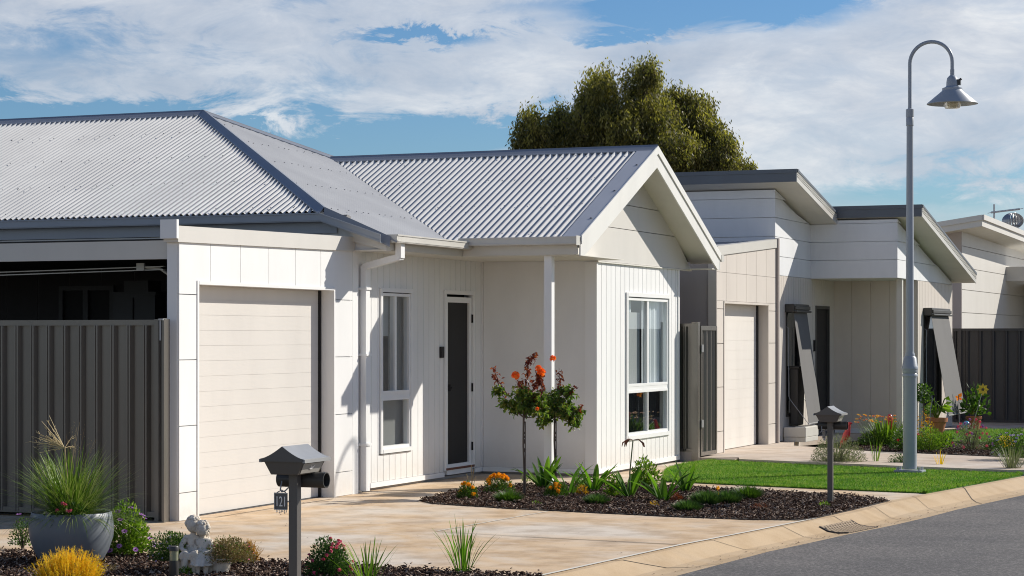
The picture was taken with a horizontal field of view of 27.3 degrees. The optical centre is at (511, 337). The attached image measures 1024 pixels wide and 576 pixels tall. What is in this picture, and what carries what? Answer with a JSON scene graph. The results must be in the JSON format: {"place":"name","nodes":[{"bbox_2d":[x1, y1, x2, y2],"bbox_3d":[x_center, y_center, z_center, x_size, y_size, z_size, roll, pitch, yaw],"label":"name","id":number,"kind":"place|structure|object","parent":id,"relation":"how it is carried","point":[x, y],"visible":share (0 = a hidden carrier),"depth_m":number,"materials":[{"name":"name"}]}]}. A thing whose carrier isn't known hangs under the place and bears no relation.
{"place":"outdoors","nodes":[
{"label":"outdoors","id":0,"kind":"place"},
{"bbox_2d":[0,546,542,575],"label":"front bed mulch","id":1,"kind":"object","parent":0,"point":[18,559],"visible":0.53,"depth_m":14.71,"materials":[{"name":"brown wood"}]},
{"bbox_2d":[7,513,31,548],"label":"daisy bush","id":2,"kind":"object","parent":1,"relation":"on","point":[21,543],"visible":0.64,"depth_m":16.36,"materials":[{"name":"green plant"}]},
{"bbox_2d":[27,546,108,575],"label":"golden shrub","id":3,"kind":"object","parent":1,"relation":"on","point":[64,564],"visible":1,"depth_m":13.98,"materials":[{"name":"yellow plant"}]},
{"bbox_2d":[28,509,113,562],"bbox_3d":[-3.214,1.462,15.371,0.612,0.376,0.612,0,0,22],"label":"plant pot","id":4,"kind":"object","parent":1,"relation":"on","point":[46,538],"visible":0.67,"depth_m":15.13,"materials":[{"name":"ceramic"}]},
{"bbox_2d":[43,495,89,517],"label":"potted flowers","id":5,"kind":"object","parent":4,"relation":"in","point":[71,510],"visible":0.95,"depth_m":15.11,"materials":[{"name":"green plant"}]},
{"bbox_2d":[0,416,151,538],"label":"grass tussock","id":6,"kind":"object","parent":4,"relation":"in","point":[75,488],"depth_m":15.25,"materials":[{"name":"plant"}]},
{"bbox_2d":[102,564,116,571],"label":"seedling","id":7,"kind":"object","parent":1,"relation":"on","point":[112,568],"visible":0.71,"depth_m":14.60,"materials":[{"name":"green plant"}]},
{"bbox_2d":[107,499,155,555],"bbox_3d":[-2.874,1.432,15.739,0.443,0.461,0.410,0,0,-8],"label":"daisy bush","id":8,"kind":"object","parent":1,"relation":"on","point":[133,541],"visible":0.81,"depth_m":15.68,"materials":[{"name":"green plant"}]},
{"bbox_2d":[169,546,178,575],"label":"solar light","id":9,"kind":"object","parent":1,"relation":"on","point":[173,562],"visible":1,"depth_m":14.27,"materials":[{"name":"black plastic"}]},
{"bbox_2d":[179,565,192,574],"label":"seedling","id":10,"kind":"object","parent":1,"relation":"on","point":[187,568],"visible":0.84,"depth_m":14.47,"materials":[{"name":"green plant"}]},
{"bbox_2d":[178,515,230,575],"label":"garden statue","id":11,"kind":"object","parent":1,"relation":"on","point":[193,557],"visible":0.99,"depth_m":14.55,"materials":[{"name":"stone"}]},
{"bbox_2d":[147,530,187,561],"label":"basket plant","id":12,"kind":"object","parent":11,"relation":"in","point":[160,553],"visible":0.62,"depth_m":14.66,"materials":[{"name":"green plant"}]},
{"bbox_2d":[201,535,256,563],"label":"basket plant","id":13,"kind":"object","parent":11,"relation":"in","point":[233,550],"visible":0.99,"depth_m":14.53,"materials":[{"name":"green plant"}]},
{"bbox_2d":[241,538,262,563],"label":"amber grass","id":14,"kind":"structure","parent":1,"relation":"on","point":[253,548],"depth_m":15.29,"materials":[{"name":"beige plant"}]},
{"bbox_2d":[259,444,330,575],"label":"letterbox","id":15,"kind":"object","parent":1,"relation":"on","point":[294,469],"visible":1,"depth_m":11.48,"materials":[{"name":"metal"}]},
{"bbox_2d":[302,535,353,575],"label":"pink daisy bush","id":16,"kind":"object","parent":1,"relation":"on","point":[326,565],"visible":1,"depth_m":14.37,"materials":[{"name":"green plant"}]},
{"bbox_2d":[325,538,394,575],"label":"strap clump","id":17,"kind":"object","parent":1,"relation":"on","point":[366,571],"visible":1,"depth_m":13.97,"materials":[{"name":"green plant"}]},
{"bbox_2d":[433,514,501,573],"bbox_3d":[-0.319,1.436,14.596,0.524,0.429,0.470,0,0,-10],"label":"strap clump","id":18,"kind":"object","parent":1,"relation":"on","point":[463,562],"visible":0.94,"depth_m":14.57,"materials":[{"name":"green plant"}]},
{"bbox_2d":[0,461,922,574],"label":"driveway","id":19,"kind":"structure","parent":0,"point":[403,523],"depth_m":18.16,"materials":[{"name":"concrete"}]},
{"bbox_2d":[0,319,169,522],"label":"steel fence","id":20,"kind":"object","parent":19,"relation":"on","point":[105,384],"visible":0.81,"depth_m":19.15,"materials":[{"name":"grey metal"}]},
{"bbox_2d":[0,110,723,520],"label":"house","id":21,"kind":"structure","parent":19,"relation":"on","point":[364,322],"depth_m":23.91,"materials":[{"name":"white paint"}]},
{"bbox_2d":[59,286,114,319],"bbox_3d":[-4.725,0.091,23.407,0.713,1.318,0.035,0,0,22],"label":"window","id":22,"kind":"structure","parent":21,"relation":"in","point":[93,302],"depth_m":23.40,"materials":[{"name":"black glass"}]},
{"bbox_2d":[111,281,166,319],"bbox_3d":[-3.915,0.526,22.422,0.553,2.247,0.440,0,0,22],"label":"storage cabinet","id":23,"kind":"object","parent":21,"relation":"on","point":[140,300],"visible":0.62,"depth_m":22.25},
{"bbox_2d":[199,285,320,514],"bbox_3d":[-2.525,0.570,20.460,0.080,2.161,2.810,0,0,22],"label":"garage door","id":24,"kind":"structure","parent":21,"relation":"in","point":[260,348],"depth_m":20.43,"materials":[{"name":"paint"}]},
{"bbox_2d":[379,288,412,453],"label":"window","id":25,"kind":"structure","parent":21,"relation":"in","point":[391,394],"depth_m":23.37,"materials":[{"name":"white paint"}]},
{"bbox_2d":[441,290,474,474],"bbox_3d":[-0.635,0.530,24.814,0.105,2.150,0.870,0,0,22],"label":"security door","id":26,"kind":"structure","parent":21,"relation":"in","point":[459,312],"depth_m":24.88,"materials":[{"name":"white paint"}]},
{"bbox_2d":[626,292,670,439],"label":"window","id":27,"kind":"structure","parent":21,"relation":"in","point":[644,385],"depth_m":27.17,"materials":[{"name":"glass"}]},
{"bbox_2d":[13,492,1016,573],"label":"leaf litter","id":28,"kind":"object","parent":19,"relation":"on","point":[759,519],"visible":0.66,"depth_m":18.69,"materials":[{"name":"brown plant"}]},
{"bbox_2d":[438,511,814,574],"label":"slab sealant","id":29,"kind":"object","parent":19,"relation":"on","point":[646,551],"visible":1,"depth_m":16.79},
{"bbox_2d":[678,322,699,461],"bbox_3d":[1.418,0.735,28.346,2.290,1.870,0.090,0,0,22],"label":"side fence","id":30,"kind":"object","parent":19,"relation":"on","point":[689,391],"visible":0.13,"depth_m":27.96,"materials":[{"name":"grey metal"}]},
{"bbox_2d":[700,326,716,455],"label":"side gate","id":31,"kind":"structure","parent":30,"relation":"attached to","point":[708,390],"depth_m":28.42,"materials":[{"name":"grey metal"}]},
{"bbox_2d":[0,0,1023,229],"label":"sky","id":32,"kind":"structure","parent":0,"point":[817,88],"materials":[{"name":"blue"}]},
{"bbox_2d":[419,481,889,520],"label":"rose bed mulch","id":33,"kind":"object","parent":0,"point":[798,504],"visible":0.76,"depth_m":20.59,"materials":[{"name":"brown wood"}]},
{"bbox_2d":[456,480,478,498],"bbox_3d":[-0.452,1.548,21.300,0.252,0.226,0.236,0,0,43],"label":"marigold","id":34,"kind":"object","parent":33,"relation":"on","point":[467,490],"visible":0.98,"depth_m":21.26,"materials":[{"name":"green plant"}]},
{"bbox_2d":[466,465,475,485],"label":"dry spikes","id":35,"kind":"object","parent":33,"relation":"on","point":[471,475],"visible":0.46,"depth_m":21.58,"materials":[{"name":"brown plant"}]},
{"bbox_2d":[483,472,515,491],"bbox_3d":[-0.129,1.540,22.175,0.376,0.243,0.359,0,0,22],"label":"marigold","id":36,"kind":"object","parent":33,"relation":"on","point":[504,479],"visible":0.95,"depth_m":22.12,"materials":[{"name":"orange plant"}]},
{"bbox_2d":[492,489,526,502],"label":"cushion plant","id":37,"kind":"object","parent":33,"relation":"on","point":[509,495],"visible":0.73,"depth_m":20.81,"materials":[{"name":"green plant"}]},
{"bbox_2d":[490,352,550,493],"bbox_3d":[0.082,0.911,21.897,0.675,1.519,0.439,0,0,22],"label":"standard rose","id":38,"kind":"object","parent":33,"relation":"on","point":[524,403],"visible":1,"depth_m":21.83,"materials":[{"name":"green plant"}]},
{"bbox_2d":[512,456,561,487],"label":"strap plant","id":39,"kind":"object","parent":33,"relation":"on","point":[538,480],"visible":0.81,"depth_m":22.84,"materials":[{"name":"green plant"}]},
{"bbox_2d":[544,481,569,496],"bbox_3d":[0.455,1.562,21.573,0.285,0.198,0.268,0,0,22],"label":"marigold","id":40,"kind":"object","parent":33,"relation":"on","point":[555,488],"visible":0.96,"depth_m":21.52,"materials":[{"name":"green plant"}]},
{"bbox_2d":[536,355,585,481],"bbox_3d":[0.539,0.934,23.231,0.576,1.473,0.446,0,0,22],"label":"standard rose","id":41,"kind":"object","parent":33,"relation":"on","point":[569,411],"visible":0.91,"depth_m":23.20,"materials":[{"name":"green plant"}]},
{"bbox_2d":[537,460,593,492],"bbox_3d":[0.525,1.461,21.844,0.608,0.387,0.264,0,0,-12],"label":"strap plant","id":42,"kind":"object","parent":33,"relation":"on","point":[571,488],"visible":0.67,"depth_m":21.86,"materials":[{"name":"green plant"}]},
{"bbox_2d":[576,484,589,494],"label":"bronze plant","id":43,"kind":"object","parent":33,"relation":"on","point":[583,490],"visible":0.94,"depth_m":21.85,"materials":[{"name":"orange plant"}]},
{"bbox_2d":[577,474,592,485],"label":"shrub","id":44,"kind":"object","parent":33,"relation":"on","point":[585,482],"visible":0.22,"depth_m":23.01,"materials":[{"name":"green plant"}]},
{"bbox_2d":[563,462,616,490],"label":"strap plant","id":45,"kind":"object","parent":33,"relation":"on","point":[597,484],"visible":0.7,"depth_m":22.24,"materials":[{"name":"green plant"}]},
{"bbox_2d":[582,492,611,504],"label":"cushion plant","id":46,"kind":"object","parent":33,"relation":"on","point":[600,499],"visible":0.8,"depth_m":20.56,"materials":[{"name":"green plant"}]},
{"bbox_2d":[602,473,621,495],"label":"shrub","id":47,"kind":"object","parent":33,"relation":"on","point":[611,491],"visible":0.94,"depth_m":21.57,"materials":[{"name":"green plant"}]},
{"bbox_2d":[593,439,650,496],"bbox_3d":[1.135,1.344,21.491,0.591,0.621,0.521,0,0,22],"label":"strap plant","id":48,"kind":"object","parent":33,"relation":"on","point":[632,488],"visible":0.91,"depth_m":21.43,"materials":[{"name":"green plant"}]},
{"bbox_2d":[631,454,664,486],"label":"shrub","id":49,"kind":"object","parent":33,"relation":"on","point":[645,466],"visible":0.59,"depth_m":22.92,"materials":[{"name":"green plant"}]},
{"bbox_2d":[630,460,699,500],"bbox_3d":[1.516,1.436,21.108,0.756,0.438,0.308,0,0,-7],"label":"strap plant","id":50,"kind":"object","parent":33,"relation":"on","point":[656,492],"visible":0.91,"depth_m":21.06,"materials":[{"name":"green plant"}]},
{"bbox_2d":[669,492,682,500],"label":"succulent","id":51,"kind":"object","parent":33,"relation":"on","point":[678,496],"visible":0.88,"depth_m":21.01,"materials":[{"name":"red plant"}]},
{"bbox_2d":[665,460,699,491],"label":"strap plant","id":52,"kind":"object","parent":33,"relation":"on","point":[689,485],"visible":0.76,"depth_m":22.21,"materials":[{"name":"green plant"}]},
{"bbox_2d":[669,499,705,511],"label":"cushion plant","id":53,"kind":"object","parent":33,"relation":"on","point":[688,505],"visible":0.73,"depth_m":19.74,"materials":[{"name":"green plant"}]},
{"bbox_2d":[689,489,726,504],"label":"cushion plant","id":54,"kind":"object","parent":33,"relation":"on","point":[703,497],"visible":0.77,"depth_m":20.46,"materials":[{"name":"green plant"}]},
{"bbox_2d":[714,486,748,503],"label":"cushion plant","id":55,"kind":"object","parent":33,"relation":"on","point":[733,497],"visible":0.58,"depth_m":20.66,"materials":[{"name":"green plant"}]},
{"bbox_2d":[731,484,766,498],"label":"cushion plant","id":56,"kind":"object","parent":33,"relation":"on","point":[753,492],"visible":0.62,"depth_m":21.20,"materials":[{"name":"green plant"}]},
{"bbox_2d":[750,503,767,508],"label":"seedling","id":57,"kind":"object","parent":33,"relation":"on","point":[760,505],"visible":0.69,"depth_m":19.98,"materials":[{"name":"plant"}]},
{"bbox_2d":[813,406,847,503],"bbox_3d":[3.146,1.235,20.758,0.295,1.110,0.308,0,0,20],"label":"letterbox","id":58,"kind":"object","parent":33,"relation":"on","point":[830,418],"visible":0.97,"depth_m":20.73,"materials":[{"name":"metal"}]},
{"bbox_2d":[660,458,1023,493],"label":"lawn","id":59,"kind":"structure","parent":0,"point":[873,490],"depth_m":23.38,"materials":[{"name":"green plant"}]},
{"bbox_2d":[811,432,867,463],"bbox_3d":[4.194,1.440,27.114,0.771,0.449,0.865,0,0,22],"label":"silver bush","id":60,"kind":"object","parent":59,"relation":"on","point":[841,457],"visible":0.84,"depth_m":27.08,"materials":[{"name":"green plant"}]},
{"bbox_2d":[894,40,977,472],"bbox_3d":[5.106,-0.973,25.338,0.982,5.210,0.604,0,0,22],"label":"street lamp","id":61,"kind":"object","parent":59,"relation":"on","point":[952,94],"visible":1,"depth_m":25.41,"materials":[{"name":"grey metal"}]},
{"bbox_2d":[678,495,1023,575],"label":"road","id":62,"kind":"structure","parent":0,"point":[986,539],"depth_m":17.04,"materials":[{"name":"grey asphalt"}]},
{"bbox_2d":[700,423,1023,475],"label":"side driveway","id":63,"kind":"structure","parent":0,"point":[791,452],"depth_m":27.99,"materials":[{"name":"concrete"}]},
{"bbox_2d":[784,425,817,441],"bbox_3d":[4.470,1.488,32.562,0.350,0.235,0.800,0,0,22],"label":"storage box","id":64,"kind":"object","parent":63,"relation":"on","point":[803,433],"visible":0.88,"depth_m":32.23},
{"bbox_2d":[789,366,803,425],"bbox_3d":[4.432,0.909,32.702,0.165,0.919,0.450,0,0,22],"label":"storage bin","id":65,"kind":"object","parent":64,"relation":"on","point":[796,394],"visible":0.93,"depth_m":32.53,"materials":[{"name":"black plastic"}]},
{"bbox_2d":[674,169,976,453],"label":"house","id":66,"kind":"structure","parent":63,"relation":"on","point":[781,238],"depth_m":33.31,"materials":[{"name":"beige paint"}]},
{"bbox_2d":[725,304,757,448],"bbox_3d":[3.188,0.545,30.325,0.080,2.110,2.390,0,0,22],"label":"garage door","id":67,"kind":"structure","parent":66,"relation":"in","point":[741,321],"depth_m":30.64,"materials":[{"name":"beige paint"}]},
{"bbox_2d":[786,312,800,416],"bbox_3d":[4.011,0.380,32.975,0.810,1.800,0.980,0,0,22],"label":"window","id":68,"kind":"structure","parent":66,"relation":"in","point":[794,359],"depth_m":32.81,"materials":[{"name":"black glass"}]},
{"bbox_2d":[785,304,819,424],"bbox_3d":[4.541,0.416,32.733,0.371,1.852,0.930,0,0,22],"label":"window awning","id":69,"kind":"object","parent":66,"relation":"attached to","point":[800,312],"depth_m":32.64,"materials":[{"name":"grey fabric"}]},
{"bbox_2d":[815,306,829,434],"bbox_3d":[5.080,0.540,34.608,0.060,2.100,0.950,0,0,22],"label":"entry door","id":70,"kind":"structure","parent":66,"relation":"in","point":[822,313],"depth_m":34.73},
{"bbox_2d":[923,315,941,414],"bbox_3d":[6.829,0.425,36.191,0.810,1.850,1.700,0,0,22],"label":"window","id":71,"kind":"structure","parent":66,"relation":"in","point":[934,377],"depth_m":36.11,"materials":[{"name":"black glass"}]},
{"bbox_2d":[923,308,965,415],"bbox_3d":[7.399,0.416,35.970,0.431,1.812,1.680,0,0,22],"label":"window awning","id":72,"kind":"object","parent":66,"relation":"attached to","point":[946,353],"depth_m":35.84,"materials":[{"name":"grey fabric"}]},
{"bbox_2d":[868,435,883,460],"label":"blade tuft","id":73,"kind":"object","parent":63,"relation":"on","point":[877,458],"visible":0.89,"depth_m":27.11,"materials":[{"name":"green plant"}]},
{"bbox_2d":[887,452,902,462],"bbox_3d":[4.998,1.566,26.928,0.374,0.196,0.357,0,0,-30],"label":"edge cushion","id":74,"kind":"object","parent":63,"relation":"on","point":[900,458],"visible":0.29,"depth_m":26.92,"materials":[{"name":"green plant"}]},
{"bbox_2d":[935,451,946,463],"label":"blade tuft","id":75,"kind":"object","parent":63,"relation":"on","point":[941,459],"visible":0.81,"depth_m":26.52,"materials":[{"name":"yellow plant"}]},
{"bbox_2d":[989,446,1023,468],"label":"ornamental grass","id":76,"kind":"object","parent":63,"relation":"on","point":[1010,463],"depth_m":25.71,"materials":[{"name":"green plant"}]},
{"bbox_2d":[989,426,1023,457],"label":"lilac bush","id":77,"kind":"object","parent":63,"relation":"on","point":[1019,442],"visible":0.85,"depth_m":27.47,"materials":[{"name":"green plant"}]},
{"bbox_2d":[807,442,1017,447],"bbox_3d":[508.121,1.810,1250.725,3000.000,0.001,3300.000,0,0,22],"label":"ground","id":78,"kind":"structure","parent":0,"point":[817,445],"depth_m":35.16,"materials":[{"name":"brown soil"}]},
{"bbox_2d":[505,43,757,171],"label":"gum tree","id":79,"kind":"object","parent":78,"relation":"on","point":[685,132],"visible":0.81,"depth_m":73.48,"materials":[{"name":"green plant"}]},
{"bbox_2d":[542,476,1023,575],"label":"kerb","id":80,"kind":"structure","parent":78,"relation":"on","point":[681,559],"depth_m":18.07,"materials":[{"name":"concrete"}]},
{"bbox_2d":[625,487,981,567],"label":"kerb joints","id":81,"kind":"object","parent":80,"relation":"on","point":[789,529],"visible":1,"depth_m":18.32,"materials":[{"name":"concrete"}]},
{"bbox_2d":[819,520,877,533],"bbox_3d":[3.069,1.724,19.099,0.290,0.070,0.780,0,0,30],"label":"drain grate","id":82,"kind":"object","parent":80,"relation":"on","point":[849,526],"visible":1,"depth_m":19.07,"materials":[{"name":"metal"}]},
{"bbox_2d":[937,215,1023,327],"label":"house","id":83,"kind":"structure","parent":78,"relation":"on","point":[991,249],"depth_m":44.49,"materials":[{"name":"beige paint"}]},
{"bbox_2d":[990,204,1022,218],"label":"television antenna","id":84,"kind":"object","parent":83,"relation":"on","point":[993,211],"visible":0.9,"depth_m":46.48,"materials":[{"name":"metal"}]},
{"bbox_2d":[1002,213,1023,227],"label":"roof ventilator","id":85,"kind":"object","parent":83,"relation":"on","point":[1017,219],"visible":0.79,"depth_m":48.90,"materials":[{"name":"metal"}]},
{"bbox_2d":[952,328,1023,423],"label":"boundary fence","id":86,"kind":"object","parent":78,"relation":"on","point":[992,359],"visible":0.8,"depth_m":38.79,"materials":[{"name":"grey metal"}]},
{"bbox_2d":[852,442,1023,457],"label":"bed mulch","id":87,"kind":"object","parent":0,"point":[951,450],"visible":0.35,"depth_m":29.31,"materials":[{"name":"brown wood"}]},
{"bbox_2d":[840,422,851,443],"bbox_3d":[4.862,1.427,30.670,0.188,0.385,0.107,0,0,22],"label":"bird ornament","id":88,"kind":"object","parent":87,"relation":"on","point":[846,433],"visible":0.62,"depth_m":30.63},
{"bbox_2d":[853,414,902,445],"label":"daylily clump","id":89,"kind":"object","parent":87,"relation":"on","point":[879,432],"visible":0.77,"depth_m":30.55,"materials":[{"name":"green plant"}]},
{"bbox_2d":[887,414,892,428],"bbox_3d":[5.501,1.360,30.676,0.084,0.480,0.084,0,0,22],"label":"drop ornament","id":90,"kind":"object","parent":87,"relation":"on","point":[889,418],"visible":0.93,"depth_m":30.65,"materials":[{"name":"metal"}]},
{"bbox_2d":[889,426,920,449],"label":"rose bush","id":91,"kind":"object","parent":87,"relation":"on","point":[897,443],"visible":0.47,"depth_m":29.50,"materials":[{"name":"green plant"}]},
{"bbox_2d":[917,409,934,438],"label":"lime shrub","id":92,"kind":"object","parent":87,"relation":"on","point":[927,422],"visible":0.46,"depth_m":30.98,"materials":[{"name":"orange plant"}]},
{"bbox_2d":[917,423,946,451],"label":"lime shrub","id":93,"kind":"object","parent":87,"relation":"on","point":[931,441],"visible":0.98,"depth_m":29.20,"materials":[{"name":"green plant"}]},
{"bbox_2d":[935,431,955,447],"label":"leafy shrub","id":94,"kind":"object","parent":87,"relation":"on","point":[949,439],"visible":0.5,"depth_m":30.04,"materials":[{"name":"green plant"}]},
{"bbox_2d":[951,418,992,451],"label":"pentas bush","id":95,"kind":"object","parent":87,"relation":"on","point":[974,442],"visible":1,"depth_m":29.22,"materials":[{"name":"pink plant"}]},
{"bbox_2d":[983,436,1003,449],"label":"shrub","id":96,"kind":"object","parent":87,"relation":"on","point":[987,447],"visible":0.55,"depth_m":29.51,"materials":[{"name":"green plant"}]},
{"bbox_2d":[917,427,1023,443],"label":"lawn","id":97,"kind":"structure","parent":0,"point":[983,436],"depth_m":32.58,"materials":[{"name":"green plant"}]},
{"bbox_2d":[917,382,934,425],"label":"standard shrub","id":98,"kind":"object","parent":97,"relation":"on","point":[922,397],"visible":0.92,"depth_m":33.24,"materials":[{"name":"green plant"}]},
{"bbox_2d":[925,385,932,426],"bbox_3d":[6.581,1.179,33.265,0.125,0.842,0.015,0,0,22],"label":"garden crook","id":99,"kind":"object","parent":97,"relation":"on","point":[930,407],"visible":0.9,"depth_m":33.25,"materials":[{"name":"black metal"}]},
{"bbox_2d":[925,417,947,433],"bbox_3d":[6.884,1.455,34.162,0.364,0.290,0.364,0,0,22],"label":"terracotta pot","id":100,"kind":"object","parent":97,"relation":"on","point":[939,423],"visible":0.62,"depth_m":34.03,"materials":[{"name":"orange ceramic"}]},
{"bbox_2d":[921,396,954,417],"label":"potted plant","id":101,"kind":"object","parent":100,"relation":"in","point":[942,408],"visible":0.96,"depth_m":34.14,"materials":[{"name":"green plant"}]},
{"bbox_2d":[955,393,961,433],"bbox_3d":[6.910,1.232,32.598,0.107,0.737,0.036,0,0,22],"label":"butterfly ornament","id":102,"kind":"object","parent":97,"relation":"on","point":[958,396],"visible":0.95,"depth_m":32.59,"materials":[{"name":"metal"}]},
{"bbox_2d":[966,416,981,429],"bbox_3d":[7.873,1.475,35.909,0.270,0.250,0.270,0,0,22],"label":"terracotta pot","id":103,"kind":"object","parent":97,"relation":"on","point":[971,421],"visible":0.67,"depth_m":35.81,"materials":[{"name":"brown ceramic"}]},
{"bbox_2d":[958,381,991,415],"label":"potted plant","id":104,"kind":"object","parent":103,"relation":"in","point":[973,405],"visible":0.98,"depth_m":35.84,"materials":[{"name":"green plant"}]},
{"bbox_2d":[972,384,988,427],"bbox_3d":[7.778,1.184,35.037,0.315,0.836,0.048,0,0,22],"label":"flower spinner","id":105,"kind":"object","parent":97,"relation":"on","point":[982,389],"visible":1,"depth_m":35.03,"materials":[{"name":"metal"}]}
]}

